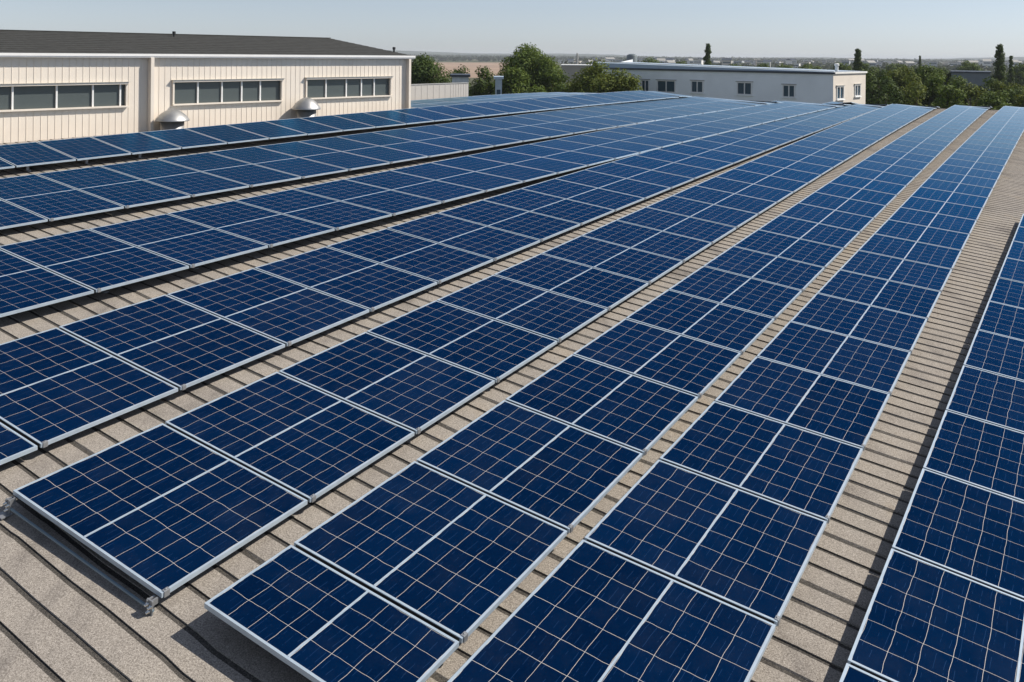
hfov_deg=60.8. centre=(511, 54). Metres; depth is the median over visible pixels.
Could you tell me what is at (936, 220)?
solar panel
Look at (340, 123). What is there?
solar panel
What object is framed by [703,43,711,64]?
poplar
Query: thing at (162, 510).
solar panel
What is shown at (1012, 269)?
solar panel
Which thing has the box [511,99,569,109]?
solar panel
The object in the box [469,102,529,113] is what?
solar panel
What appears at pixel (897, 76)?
leafy tree
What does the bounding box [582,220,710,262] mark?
solar panel
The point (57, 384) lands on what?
solar panel
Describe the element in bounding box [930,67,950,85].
leafy tree
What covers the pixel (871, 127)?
solar panel
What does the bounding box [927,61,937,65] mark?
town house
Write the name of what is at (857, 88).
window
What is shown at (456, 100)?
solar panel
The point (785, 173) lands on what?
solar panel
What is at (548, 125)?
solar panel
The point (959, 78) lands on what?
leafy tree
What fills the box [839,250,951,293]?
solar panel
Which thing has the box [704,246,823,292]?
solar panel
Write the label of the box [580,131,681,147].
solar panel
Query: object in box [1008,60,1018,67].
town house
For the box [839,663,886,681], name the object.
solar panel
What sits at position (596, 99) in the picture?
solar panel
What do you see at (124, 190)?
solar panel
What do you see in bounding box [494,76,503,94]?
shed
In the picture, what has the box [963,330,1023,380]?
solar panel
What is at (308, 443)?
solar panel
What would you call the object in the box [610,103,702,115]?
solar panel
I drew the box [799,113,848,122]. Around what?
solar panel
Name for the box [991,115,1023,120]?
solar panel
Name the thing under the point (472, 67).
field
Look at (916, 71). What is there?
leafy tree
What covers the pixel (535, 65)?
leafy tree
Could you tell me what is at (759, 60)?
town house
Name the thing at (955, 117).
solar panel
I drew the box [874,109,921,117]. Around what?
solar panel
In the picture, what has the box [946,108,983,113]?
solar panel
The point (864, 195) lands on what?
solar panel
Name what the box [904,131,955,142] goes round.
solar panel
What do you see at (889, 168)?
solar panel
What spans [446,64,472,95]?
leafy tree
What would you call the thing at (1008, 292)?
solar panel
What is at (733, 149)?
solar panel
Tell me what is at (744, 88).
window
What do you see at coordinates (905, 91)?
leafy tree
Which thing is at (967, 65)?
leafy tree
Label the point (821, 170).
solar panel
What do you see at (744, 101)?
solar panel
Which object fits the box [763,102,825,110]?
solar panel
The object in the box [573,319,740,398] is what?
solar panel
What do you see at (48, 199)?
solar panel
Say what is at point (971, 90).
leafy tree
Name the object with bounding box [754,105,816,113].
solar panel
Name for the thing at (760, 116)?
solar panel
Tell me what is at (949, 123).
solar panel
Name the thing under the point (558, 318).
solar panel
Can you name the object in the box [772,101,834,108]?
solar panel
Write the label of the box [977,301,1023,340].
solar panel
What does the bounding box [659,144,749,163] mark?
solar panel
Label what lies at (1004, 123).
solar panel
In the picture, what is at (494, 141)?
solar panel
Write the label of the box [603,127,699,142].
solar panel
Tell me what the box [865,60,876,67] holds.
town house
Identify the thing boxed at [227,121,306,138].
solar panel
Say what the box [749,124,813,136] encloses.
solar panel
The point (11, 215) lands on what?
solar panel
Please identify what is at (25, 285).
solar panel
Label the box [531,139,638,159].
solar panel
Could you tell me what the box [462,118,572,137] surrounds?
solar panel
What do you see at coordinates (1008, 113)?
solar panel
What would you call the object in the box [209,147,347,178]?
solar panel
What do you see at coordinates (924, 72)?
leafy tree
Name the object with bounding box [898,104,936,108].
solar panel
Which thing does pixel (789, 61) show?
town house
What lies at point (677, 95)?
solar panel
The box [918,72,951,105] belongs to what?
leafy tree
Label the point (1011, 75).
poplar
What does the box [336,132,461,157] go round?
solar panel
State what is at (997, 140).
solar panel
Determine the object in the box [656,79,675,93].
window
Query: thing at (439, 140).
solar panel
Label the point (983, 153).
solar panel
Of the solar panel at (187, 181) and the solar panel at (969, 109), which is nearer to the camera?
the solar panel at (187, 181)
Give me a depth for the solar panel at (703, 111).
40.19 m
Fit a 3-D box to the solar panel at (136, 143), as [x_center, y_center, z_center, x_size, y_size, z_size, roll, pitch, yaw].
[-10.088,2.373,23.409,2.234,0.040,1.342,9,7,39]
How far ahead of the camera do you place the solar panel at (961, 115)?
46.07 m
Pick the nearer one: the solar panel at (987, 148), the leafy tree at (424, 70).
the solar panel at (987, 148)
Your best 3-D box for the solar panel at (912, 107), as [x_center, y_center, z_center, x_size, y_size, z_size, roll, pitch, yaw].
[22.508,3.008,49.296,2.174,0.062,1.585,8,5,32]
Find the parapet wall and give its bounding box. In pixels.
[411,82,467,99]
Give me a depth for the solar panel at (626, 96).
42.58 m
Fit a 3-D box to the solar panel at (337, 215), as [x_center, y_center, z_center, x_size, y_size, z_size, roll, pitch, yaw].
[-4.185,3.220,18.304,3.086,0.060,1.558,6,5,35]
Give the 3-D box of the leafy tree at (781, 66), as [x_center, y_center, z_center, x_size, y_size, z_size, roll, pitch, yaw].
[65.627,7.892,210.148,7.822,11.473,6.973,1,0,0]
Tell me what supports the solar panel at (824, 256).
on the support rail
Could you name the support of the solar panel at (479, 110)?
on the support rail
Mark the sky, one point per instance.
(881, 29)
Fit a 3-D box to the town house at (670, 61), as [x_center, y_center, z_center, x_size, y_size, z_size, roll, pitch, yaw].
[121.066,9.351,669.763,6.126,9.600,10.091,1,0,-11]
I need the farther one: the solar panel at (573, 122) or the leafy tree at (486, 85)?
the leafy tree at (486, 85)
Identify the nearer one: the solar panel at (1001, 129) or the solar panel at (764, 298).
the solar panel at (764, 298)
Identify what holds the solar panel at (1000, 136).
on the support rail
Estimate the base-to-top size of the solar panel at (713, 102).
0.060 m
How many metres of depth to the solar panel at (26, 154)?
21.15 m
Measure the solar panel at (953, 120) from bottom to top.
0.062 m
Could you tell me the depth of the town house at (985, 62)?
751.56 m
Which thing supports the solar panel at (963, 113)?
on the support rail
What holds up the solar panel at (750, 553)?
on the support rail
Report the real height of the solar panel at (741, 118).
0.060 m
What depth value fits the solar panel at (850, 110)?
44.77 m
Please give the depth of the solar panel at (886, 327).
13.65 m
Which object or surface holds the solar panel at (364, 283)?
on the support rail
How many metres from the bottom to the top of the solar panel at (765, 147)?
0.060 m
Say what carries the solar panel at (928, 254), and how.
on the support rail
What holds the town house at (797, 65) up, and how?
on the ground
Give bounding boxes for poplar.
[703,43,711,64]
[852,49,863,71]
[990,44,1006,92]
[1006,56,1014,85]
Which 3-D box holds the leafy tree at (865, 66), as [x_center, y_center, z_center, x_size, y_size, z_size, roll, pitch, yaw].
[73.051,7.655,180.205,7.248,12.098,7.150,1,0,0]
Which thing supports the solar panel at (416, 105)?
on the support rail
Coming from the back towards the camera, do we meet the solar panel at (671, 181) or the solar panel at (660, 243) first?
the solar panel at (671, 181)
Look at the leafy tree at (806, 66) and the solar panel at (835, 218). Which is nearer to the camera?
the solar panel at (835, 218)
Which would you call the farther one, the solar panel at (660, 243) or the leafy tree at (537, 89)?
the leafy tree at (537, 89)
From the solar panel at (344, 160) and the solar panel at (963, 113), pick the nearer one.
the solar panel at (344, 160)
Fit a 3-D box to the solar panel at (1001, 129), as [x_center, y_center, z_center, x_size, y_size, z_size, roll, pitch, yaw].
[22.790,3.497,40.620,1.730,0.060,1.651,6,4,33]
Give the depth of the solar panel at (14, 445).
8.85 m
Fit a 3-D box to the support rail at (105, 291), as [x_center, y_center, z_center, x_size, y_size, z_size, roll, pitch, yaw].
[5.563,3.202,30.230,0.144,1.256,44.849,1,0,35]
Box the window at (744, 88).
[735,81,752,95]
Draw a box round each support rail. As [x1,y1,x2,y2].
[25,154,142,170]
[101,103,843,292]
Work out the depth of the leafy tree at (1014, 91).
83.69 m
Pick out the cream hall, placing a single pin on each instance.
(60, 84)
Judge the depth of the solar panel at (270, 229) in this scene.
16.89 m
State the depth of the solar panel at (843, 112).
43.39 m
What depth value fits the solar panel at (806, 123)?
37.88 m
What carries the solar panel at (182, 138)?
on the support rail
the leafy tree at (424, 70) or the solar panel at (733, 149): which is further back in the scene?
the leafy tree at (424, 70)
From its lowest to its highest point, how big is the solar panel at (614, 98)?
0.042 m
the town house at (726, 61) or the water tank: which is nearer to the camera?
the water tank
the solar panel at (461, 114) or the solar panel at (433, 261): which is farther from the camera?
the solar panel at (461, 114)
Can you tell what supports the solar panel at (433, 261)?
on the support rail
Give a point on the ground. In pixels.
(477, 61)
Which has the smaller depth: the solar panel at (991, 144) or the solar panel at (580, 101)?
the solar panel at (991, 144)
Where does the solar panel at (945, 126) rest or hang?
on the support rail
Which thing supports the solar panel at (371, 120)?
on the support rail at (86, 162)
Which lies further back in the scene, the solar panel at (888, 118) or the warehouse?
the warehouse
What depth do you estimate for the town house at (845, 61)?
664.33 m
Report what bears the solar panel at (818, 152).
on the support rail
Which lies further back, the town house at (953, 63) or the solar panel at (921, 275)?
the town house at (953, 63)
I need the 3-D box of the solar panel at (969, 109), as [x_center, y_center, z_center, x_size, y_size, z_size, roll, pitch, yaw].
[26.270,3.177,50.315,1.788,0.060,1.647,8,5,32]
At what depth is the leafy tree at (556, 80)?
86.33 m
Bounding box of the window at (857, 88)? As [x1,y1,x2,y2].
[854,83,861,96]
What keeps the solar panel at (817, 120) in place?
on the support rail
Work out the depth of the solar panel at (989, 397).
11.28 m
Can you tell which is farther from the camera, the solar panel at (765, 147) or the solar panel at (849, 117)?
the solar panel at (849, 117)
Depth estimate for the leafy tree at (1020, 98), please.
77.69 m
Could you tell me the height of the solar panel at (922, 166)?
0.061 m
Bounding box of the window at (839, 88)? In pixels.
[836,85,845,100]
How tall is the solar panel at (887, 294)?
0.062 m
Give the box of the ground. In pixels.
[412,57,703,88]
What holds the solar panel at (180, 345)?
on the support rail
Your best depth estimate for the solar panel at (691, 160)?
26.88 m
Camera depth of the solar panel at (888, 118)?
42.40 m
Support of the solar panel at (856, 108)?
on the support rail at (105, 291)
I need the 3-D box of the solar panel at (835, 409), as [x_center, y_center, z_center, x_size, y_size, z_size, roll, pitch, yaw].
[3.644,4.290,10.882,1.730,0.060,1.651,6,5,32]
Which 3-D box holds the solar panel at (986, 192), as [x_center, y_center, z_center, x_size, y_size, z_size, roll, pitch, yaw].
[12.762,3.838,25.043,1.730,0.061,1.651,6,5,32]
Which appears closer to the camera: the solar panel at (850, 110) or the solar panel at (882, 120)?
the solar panel at (882, 120)
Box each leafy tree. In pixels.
[411,52,451,83]
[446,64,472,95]
[469,66,495,95]
[489,66,530,93]
[499,42,565,92]
[527,84,548,92]
[544,69,569,91]
[564,79,582,92]
[568,58,643,92]
[617,74,642,91]
[642,57,661,62]
[755,62,768,66]
[776,63,792,67]
[797,63,820,68]
[833,62,850,71]
[853,62,879,103]
[865,70,896,103]
[875,69,896,82]
[879,83,904,104]
[885,63,905,71]
[885,66,916,100]
[890,71,924,105]
[905,64,922,85]
[905,81,933,105]
[915,63,947,87]
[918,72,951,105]
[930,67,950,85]
[931,83,968,108]
[936,75,967,97]
[950,79,978,105]
[956,60,982,70]
[958,82,986,105]
[973,77,1001,101]
[975,90,1011,109]
[991,81,1023,96]
[998,86,1023,106]
[1004,62,1023,88]
[1013,92,1023,106]
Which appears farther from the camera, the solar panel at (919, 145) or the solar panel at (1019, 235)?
the solar panel at (919, 145)
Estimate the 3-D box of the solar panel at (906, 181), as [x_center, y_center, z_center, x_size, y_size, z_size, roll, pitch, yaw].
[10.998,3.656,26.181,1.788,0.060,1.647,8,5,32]
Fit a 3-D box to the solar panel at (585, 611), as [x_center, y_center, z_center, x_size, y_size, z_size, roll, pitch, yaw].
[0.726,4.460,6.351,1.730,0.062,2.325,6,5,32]
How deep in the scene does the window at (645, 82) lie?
81.80 m
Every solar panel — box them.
[0,142,75,166]
[0,159,14,168]
[0,174,123,220]
[0,199,47,229]
[0,229,188,292]
[0,249,93,316]
[0,327,177,447]
[0,422,37,464]
[13,423,307,597]
[36,166,190,207]
[38,137,130,160]
[59,295,284,390]
[89,214,267,267]
[92,132,180,154]
[100,159,248,196]
[140,128,226,148]
[158,152,300,186]
[165,372,414,502]
[167,201,334,247]
[167,268,368,346]
[185,125,268,143]
[204,545,458,681]
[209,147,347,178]
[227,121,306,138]
[235,189,391,230]
[255,141,389,170]
[255,247,436,311]
[265,118,342,134]
[279,332,494,433]
[294,179,440,215]
[294,461,566,643]
[298,137,427,163]
[301,115,374,130]
[327,229,492,283]
[333,113,405,127]
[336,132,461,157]
[345,170,484,202]
[363,110,433,124]
[367,300,556,382]
[372,128,493,151]
[387,213,539,260]
[390,163,522,191]
[393,108,460,121]
[404,125,521,146]
[411,99,461,105]
[411,102,438,107]
[416,400,642,532]
[421,106,484,118]
[430,98,481,103]
[430,156,556,182]
[437,122,548,141]
[437,275,606,342]
[439,200,579,241]
[444,104,508,115]
[447,539,775,681]
[452,96,504,101]
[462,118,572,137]
[467,150,586,173]
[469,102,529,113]
[473,95,522,99]
[483,189,613,225]
[488,116,595,133]
[491,100,550,111]
[494,254,647,310]
[496,94,541,98]
[499,144,613,166]
[505,354,697,455]
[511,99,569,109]
[512,113,616,129]
[516,93,555,96]
[521,179,643,211]
[529,97,587,107]
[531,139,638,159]
[534,92,571,95]
[536,111,635,126]
[542,236,682,284]
[549,92,584,94]
[550,96,604,105]
[555,170,670,199]
[557,109,654,123]
[557,135,660,153]
[568,94,621,103]
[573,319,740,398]
[575,107,670,120]
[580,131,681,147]
[582,93,636,102]
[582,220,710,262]
[584,460,826,626]
[585,162,693,188]
[593,105,687,117]
[599,92,651,100]
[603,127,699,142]
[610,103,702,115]
[613,155,713,179]
[615,91,665,99]
[617,207,735,244]
[624,123,716,138]
[626,290,773,354]
[630,91,678,97]
[630,101,716,113]
[636,149,732,171]
[644,100,729,111]
[646,120,732,134]
[647,91,691,96]
[647,196,757,228]
[657,98,742,109]
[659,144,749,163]
[659,401,862,523]
[664,117,747,130]
[669,266,801,319]
[672,186,776,215]
[673,97,751,107]
[680,139,764,157]
[681,115,761,127]
[689,96,765,105]
[695,177,792,203]
[698,112,773,123]
[700,135,778,151]
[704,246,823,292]
[706,97,773,103]
[712,110,785,120]
[715,169,807,192]
[715,356,889,449]
[719,131,790,145]
[728,108,796,117]
[733,229,842,268]
[734,162,820,183]
[735,128,802,141]
[742,106,807,115]
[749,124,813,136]
[750,155,832,175]
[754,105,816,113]
[757,321,910,396]
[758,215,859,249]
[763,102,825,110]
[764,121,822,132]
[765,150,843,168]
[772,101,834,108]
[777,118,832,128]
[778,144,852,161]
[780,203,873,233]
[785,101,841,106]
[789,116,840,125]
[791,140,861,155]
[791,293,926,353]
[798,192,885,219]
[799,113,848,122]
[802,135,869,150]
[810,111,855,119]
[813,131,877,145]
[815,183,896,206]
[817,270,940,320]
[822,109,862,116]
[822,128,884,140]
[823,103,874,111]
[828,101,878,109]
[829,174,905,195]
[831,107,868,114]
[831,125,890,136]
[839,121,896,132]
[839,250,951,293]
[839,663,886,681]
[842,102,883,107]
[843,167,914,186]
[847,119,902,129]
[847,548,1023,681]
[853,116,907,125]
[853,160,921,177]
[858,234,960,270]
[861,114,912,123]
[864,154,928,170]
[866,111,916,120]
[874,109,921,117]
[874,149,935,163]
[874,220,969,251]
[879,107,925,115]
[882,144,940,156]
[884,105,929,112]
[888,207,976,233]
[889,104,932,110]
[890,139,945,152]
[892,468,1023,599]
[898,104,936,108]
[898,135,950,147]
[900,196,982,219]
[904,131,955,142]
[911,128,959,137]
[911,187,987,207]
[915,124,962,133]
[920,178,992,198]
[921,122,966,130]
[923,410,1023,501]
[925,119,969,127]
[929,171,996,188]
[930,116,972,124]
[935,114,975,122]
[936,164,1000,180]
[939,112,978,119]
[943,110,981,116]
[943,158,1004,173]
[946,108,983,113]
[946,365,1023,432]
[949,153,1007,165]
[950,106,985,112]
[954,105,987,110]
[954,147,1010,159]
[960,143,1012,153]
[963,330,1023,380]
[964,139,1015,150]
[968,135,1017,144]
[972,131,1019,140]
[977,128,1021,136]
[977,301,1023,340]
[980,125,1023,132]
[983,122,1023,129]
[986,120,1023,126]
[988,118,1023,123]
[989,278,1023,308]
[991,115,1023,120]
[994,113,1023,118]
[996,111,1023,115]
[998,258,1023,282]
[999,109,1023,113]
[1001,108,1023,111]
[1002,106,1023,109]
[1006,241,1023,260]
[1012,226,1023,242]
[1018,214,1023,226]
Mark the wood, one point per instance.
(818, 63)
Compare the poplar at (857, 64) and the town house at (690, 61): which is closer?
the poplar at (857, 64)
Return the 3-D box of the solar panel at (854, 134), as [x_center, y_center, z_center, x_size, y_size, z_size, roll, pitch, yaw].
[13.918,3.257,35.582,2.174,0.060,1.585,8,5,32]
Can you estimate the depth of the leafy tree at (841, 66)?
189.05 m
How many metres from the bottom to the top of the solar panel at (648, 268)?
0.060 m
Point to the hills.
(563, 54)
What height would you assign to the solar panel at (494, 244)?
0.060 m
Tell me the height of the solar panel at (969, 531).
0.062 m
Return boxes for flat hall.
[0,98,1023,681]
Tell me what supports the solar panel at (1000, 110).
on the support rail
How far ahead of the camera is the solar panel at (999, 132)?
39.20 m
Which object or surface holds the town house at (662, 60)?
on the ground
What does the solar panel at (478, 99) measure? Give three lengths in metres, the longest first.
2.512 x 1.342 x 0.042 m
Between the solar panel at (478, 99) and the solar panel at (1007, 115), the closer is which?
the solar panel at (478, 99)
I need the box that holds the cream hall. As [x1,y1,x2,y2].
[0,29,415,142]
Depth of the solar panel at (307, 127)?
27.60 m
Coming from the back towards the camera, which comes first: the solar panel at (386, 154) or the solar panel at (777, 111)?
the solar panel at (777, 111)
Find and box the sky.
[0,0,1023,58]
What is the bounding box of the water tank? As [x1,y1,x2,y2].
[627,54,636,61]
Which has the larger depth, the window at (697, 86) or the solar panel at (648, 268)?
the window at (697, 86)
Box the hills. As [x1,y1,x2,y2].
[389,50,1023,60]
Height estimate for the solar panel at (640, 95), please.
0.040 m
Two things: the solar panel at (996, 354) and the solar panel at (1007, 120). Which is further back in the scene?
the solar panel at (1007, 120)
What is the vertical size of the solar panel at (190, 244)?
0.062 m
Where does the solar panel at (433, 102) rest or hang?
on the support rail
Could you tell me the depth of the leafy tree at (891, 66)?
259.48 m
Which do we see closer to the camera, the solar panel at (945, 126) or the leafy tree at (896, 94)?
the solar panel at (945, 126)
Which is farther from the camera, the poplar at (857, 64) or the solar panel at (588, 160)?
the poplar at (857, 64)
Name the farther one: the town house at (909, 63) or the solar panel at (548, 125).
the town house at (909, 63)
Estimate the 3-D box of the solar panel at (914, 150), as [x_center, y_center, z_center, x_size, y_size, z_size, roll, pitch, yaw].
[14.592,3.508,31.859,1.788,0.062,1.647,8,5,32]
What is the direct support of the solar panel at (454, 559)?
on the support rail
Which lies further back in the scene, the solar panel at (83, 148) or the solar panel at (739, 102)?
the solar panel at (739, 102)
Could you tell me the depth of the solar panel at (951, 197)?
23.60 m
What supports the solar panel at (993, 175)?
on the support rail
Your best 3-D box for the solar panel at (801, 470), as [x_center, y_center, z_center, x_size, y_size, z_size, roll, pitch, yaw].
[2.732,4.342,9.466,1.730,0.060,1.651,6,5,32]
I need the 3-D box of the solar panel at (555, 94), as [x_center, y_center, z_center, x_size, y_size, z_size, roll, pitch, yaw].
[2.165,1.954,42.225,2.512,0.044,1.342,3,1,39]
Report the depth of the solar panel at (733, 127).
35.14 m
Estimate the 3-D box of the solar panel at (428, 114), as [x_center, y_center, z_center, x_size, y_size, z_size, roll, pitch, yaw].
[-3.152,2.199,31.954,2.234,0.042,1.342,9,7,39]
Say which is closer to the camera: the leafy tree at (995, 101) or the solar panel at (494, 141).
the solar panel at (494, 141)
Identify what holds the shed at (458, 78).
on the ground
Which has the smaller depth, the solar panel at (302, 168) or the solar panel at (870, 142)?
the solar panel at (302, 168)
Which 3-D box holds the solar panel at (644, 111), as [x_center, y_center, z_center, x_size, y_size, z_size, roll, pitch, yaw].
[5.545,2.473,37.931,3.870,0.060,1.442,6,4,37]
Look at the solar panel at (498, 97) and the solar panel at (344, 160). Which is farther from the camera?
the solar panel at (498, 97)
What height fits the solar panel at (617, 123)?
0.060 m
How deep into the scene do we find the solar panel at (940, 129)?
38.95 m
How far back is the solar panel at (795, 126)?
36.52 m
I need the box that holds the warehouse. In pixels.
[561,64,591,87]
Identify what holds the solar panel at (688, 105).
on the support rail
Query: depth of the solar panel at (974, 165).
29.28 m
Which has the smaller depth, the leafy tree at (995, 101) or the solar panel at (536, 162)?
the solar panel at (536, 162)
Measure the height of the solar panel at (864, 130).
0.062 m
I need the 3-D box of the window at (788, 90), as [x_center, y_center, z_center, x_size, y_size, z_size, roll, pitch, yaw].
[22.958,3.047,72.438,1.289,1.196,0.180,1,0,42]
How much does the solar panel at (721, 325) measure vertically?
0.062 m
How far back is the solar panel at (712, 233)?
19.07 m
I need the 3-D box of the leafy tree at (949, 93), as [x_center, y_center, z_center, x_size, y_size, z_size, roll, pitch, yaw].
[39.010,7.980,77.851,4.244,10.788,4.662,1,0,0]
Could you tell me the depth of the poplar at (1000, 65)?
129.71 m
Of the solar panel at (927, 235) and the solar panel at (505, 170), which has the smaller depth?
the solar panel at (927, 235)
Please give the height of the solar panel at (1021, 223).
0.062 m
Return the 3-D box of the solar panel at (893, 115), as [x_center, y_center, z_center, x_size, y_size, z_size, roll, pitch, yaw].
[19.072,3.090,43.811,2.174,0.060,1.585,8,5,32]
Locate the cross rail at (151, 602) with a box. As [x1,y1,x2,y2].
[0,496,157,615]
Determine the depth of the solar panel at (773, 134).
33.76 m
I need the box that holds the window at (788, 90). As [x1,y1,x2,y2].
[781,84,796,98]
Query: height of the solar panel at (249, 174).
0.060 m
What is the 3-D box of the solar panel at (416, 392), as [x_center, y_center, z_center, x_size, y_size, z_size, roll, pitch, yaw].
[-1.547,4.030,10.897,2.174,0.060,1.585,8,6,32]
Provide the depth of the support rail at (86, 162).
21.62 m
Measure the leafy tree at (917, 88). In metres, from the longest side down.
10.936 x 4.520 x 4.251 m
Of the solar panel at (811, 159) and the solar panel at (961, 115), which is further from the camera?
the solar panel at (961, 115)
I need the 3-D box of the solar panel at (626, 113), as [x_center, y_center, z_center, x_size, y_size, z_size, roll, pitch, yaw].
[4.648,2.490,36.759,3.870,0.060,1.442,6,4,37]
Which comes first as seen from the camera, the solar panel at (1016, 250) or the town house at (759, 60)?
the solar panel at (1016, 250)
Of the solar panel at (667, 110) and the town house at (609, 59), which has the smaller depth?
the solar panel at (667, 110)
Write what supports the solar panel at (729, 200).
on the support rail
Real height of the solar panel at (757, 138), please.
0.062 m
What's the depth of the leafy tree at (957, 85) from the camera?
89.61 m
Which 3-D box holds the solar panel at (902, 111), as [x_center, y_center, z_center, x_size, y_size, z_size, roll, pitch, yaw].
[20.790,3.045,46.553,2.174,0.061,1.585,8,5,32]
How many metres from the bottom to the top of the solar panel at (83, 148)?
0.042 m
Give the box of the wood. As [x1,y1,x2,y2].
[408,54,1023,84]
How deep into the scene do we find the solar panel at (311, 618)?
6.60 m
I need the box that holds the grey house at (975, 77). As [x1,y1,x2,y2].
[950,70,991,98]
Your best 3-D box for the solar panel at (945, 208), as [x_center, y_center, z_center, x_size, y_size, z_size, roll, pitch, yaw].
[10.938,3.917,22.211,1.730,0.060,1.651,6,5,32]
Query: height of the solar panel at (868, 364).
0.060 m
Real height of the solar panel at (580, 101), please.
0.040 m
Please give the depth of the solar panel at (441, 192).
20.81 m
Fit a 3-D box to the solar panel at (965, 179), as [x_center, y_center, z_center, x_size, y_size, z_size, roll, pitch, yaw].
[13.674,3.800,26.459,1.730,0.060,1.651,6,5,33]
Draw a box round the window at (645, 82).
[640,79,649,90]
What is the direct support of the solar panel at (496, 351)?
on the support rail
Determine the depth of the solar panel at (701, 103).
42.55 m
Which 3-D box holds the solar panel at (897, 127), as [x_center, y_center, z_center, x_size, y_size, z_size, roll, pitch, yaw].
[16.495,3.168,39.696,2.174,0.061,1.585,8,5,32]
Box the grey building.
[592,59,866,103]
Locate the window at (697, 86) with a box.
[691,80,704,93]
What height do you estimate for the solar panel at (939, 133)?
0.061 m
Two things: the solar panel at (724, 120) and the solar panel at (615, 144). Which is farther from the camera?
the solar panel at (724, 120)
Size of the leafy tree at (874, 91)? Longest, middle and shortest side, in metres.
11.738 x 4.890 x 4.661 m
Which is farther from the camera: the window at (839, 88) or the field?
the field
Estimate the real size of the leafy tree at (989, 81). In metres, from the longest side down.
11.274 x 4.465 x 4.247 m
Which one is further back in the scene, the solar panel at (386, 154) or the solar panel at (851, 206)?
the solar panel at (386, 154)
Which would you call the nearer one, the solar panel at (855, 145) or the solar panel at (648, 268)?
the solar panel at (648, 268)
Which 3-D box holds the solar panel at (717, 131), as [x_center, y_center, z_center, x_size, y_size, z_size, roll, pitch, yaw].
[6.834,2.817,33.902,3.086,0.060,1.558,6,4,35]
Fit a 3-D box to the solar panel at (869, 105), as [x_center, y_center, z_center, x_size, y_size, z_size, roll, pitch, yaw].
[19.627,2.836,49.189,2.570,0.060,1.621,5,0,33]
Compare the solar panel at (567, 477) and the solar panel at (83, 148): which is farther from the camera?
the solar panel at (83, 148)
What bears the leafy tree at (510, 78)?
on the ground
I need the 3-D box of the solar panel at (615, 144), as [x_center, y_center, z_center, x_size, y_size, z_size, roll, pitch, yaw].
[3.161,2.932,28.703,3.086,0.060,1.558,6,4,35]
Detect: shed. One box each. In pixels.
[450,74,469,95]
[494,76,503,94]
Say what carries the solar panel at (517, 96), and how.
on the support rail
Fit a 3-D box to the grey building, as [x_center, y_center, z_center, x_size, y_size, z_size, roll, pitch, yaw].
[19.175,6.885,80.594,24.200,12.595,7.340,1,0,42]
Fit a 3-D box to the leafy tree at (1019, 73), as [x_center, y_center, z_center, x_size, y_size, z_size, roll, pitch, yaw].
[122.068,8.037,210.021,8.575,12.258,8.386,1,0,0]
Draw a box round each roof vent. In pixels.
[155,109,189,129]
[292,97,320,117]
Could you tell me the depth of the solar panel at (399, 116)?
30.81 m
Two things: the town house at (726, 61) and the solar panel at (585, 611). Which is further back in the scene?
the town house at (726, 61)
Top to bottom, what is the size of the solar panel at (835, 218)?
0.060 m
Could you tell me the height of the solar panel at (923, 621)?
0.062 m
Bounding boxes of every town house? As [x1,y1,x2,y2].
[603,57,614,61]
[657,58,665,62]
[664,60,675,63]
[687,59,693,63]
[694,60,702,64]
[722,58,731,65]
[755,59,764,65]
[763,60,770,66]
[785,58,796,64]
[793,63,800,67]
[841,60,849,65]
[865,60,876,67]
[903,61,914,66]
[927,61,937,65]
[948,62,957,65]
[982,59,990,67]
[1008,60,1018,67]
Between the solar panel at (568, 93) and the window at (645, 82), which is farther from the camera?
the window at (645, 82)
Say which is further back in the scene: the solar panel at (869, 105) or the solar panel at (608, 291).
the solar panel at (869, 105)
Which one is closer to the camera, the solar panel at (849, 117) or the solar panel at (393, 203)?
the solar panel at (393, 203)
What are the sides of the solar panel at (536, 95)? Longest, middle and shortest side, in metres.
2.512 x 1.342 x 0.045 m
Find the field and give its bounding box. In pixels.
[412,62,505,77]
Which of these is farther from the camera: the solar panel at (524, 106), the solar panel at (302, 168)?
the solar panel at (524, 106)
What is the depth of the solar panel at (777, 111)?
41.53 m
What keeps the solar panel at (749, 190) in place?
on the support rail
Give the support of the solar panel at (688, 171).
on the support rail
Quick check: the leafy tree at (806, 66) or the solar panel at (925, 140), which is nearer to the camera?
the solar panel at (925, 140)
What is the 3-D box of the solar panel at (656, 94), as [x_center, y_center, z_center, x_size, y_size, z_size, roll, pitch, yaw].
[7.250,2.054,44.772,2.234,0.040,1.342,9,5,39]
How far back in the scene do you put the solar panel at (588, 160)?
26.03 m
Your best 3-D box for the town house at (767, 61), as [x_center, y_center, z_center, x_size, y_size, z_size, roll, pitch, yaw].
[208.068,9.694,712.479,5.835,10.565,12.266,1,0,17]
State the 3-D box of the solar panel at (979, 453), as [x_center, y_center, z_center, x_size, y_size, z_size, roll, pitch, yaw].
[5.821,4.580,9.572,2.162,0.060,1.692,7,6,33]
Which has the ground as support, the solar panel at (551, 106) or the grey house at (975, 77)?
the grey house at (975, 77)
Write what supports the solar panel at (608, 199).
on the support rail
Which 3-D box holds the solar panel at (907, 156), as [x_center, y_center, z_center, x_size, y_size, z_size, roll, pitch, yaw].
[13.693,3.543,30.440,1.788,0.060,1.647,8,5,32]
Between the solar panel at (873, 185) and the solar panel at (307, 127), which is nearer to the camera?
the solar panel at (873, 185)
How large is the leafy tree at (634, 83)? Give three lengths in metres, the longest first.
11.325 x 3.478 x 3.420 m
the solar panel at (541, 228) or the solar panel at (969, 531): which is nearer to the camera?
the solar panel at (969, 531)
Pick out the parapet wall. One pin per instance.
(433, 91)
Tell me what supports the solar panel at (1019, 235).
on the support rail
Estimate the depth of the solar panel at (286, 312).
12.93 m
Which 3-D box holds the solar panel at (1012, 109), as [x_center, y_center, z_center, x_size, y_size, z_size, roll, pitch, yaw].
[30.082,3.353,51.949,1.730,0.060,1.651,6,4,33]

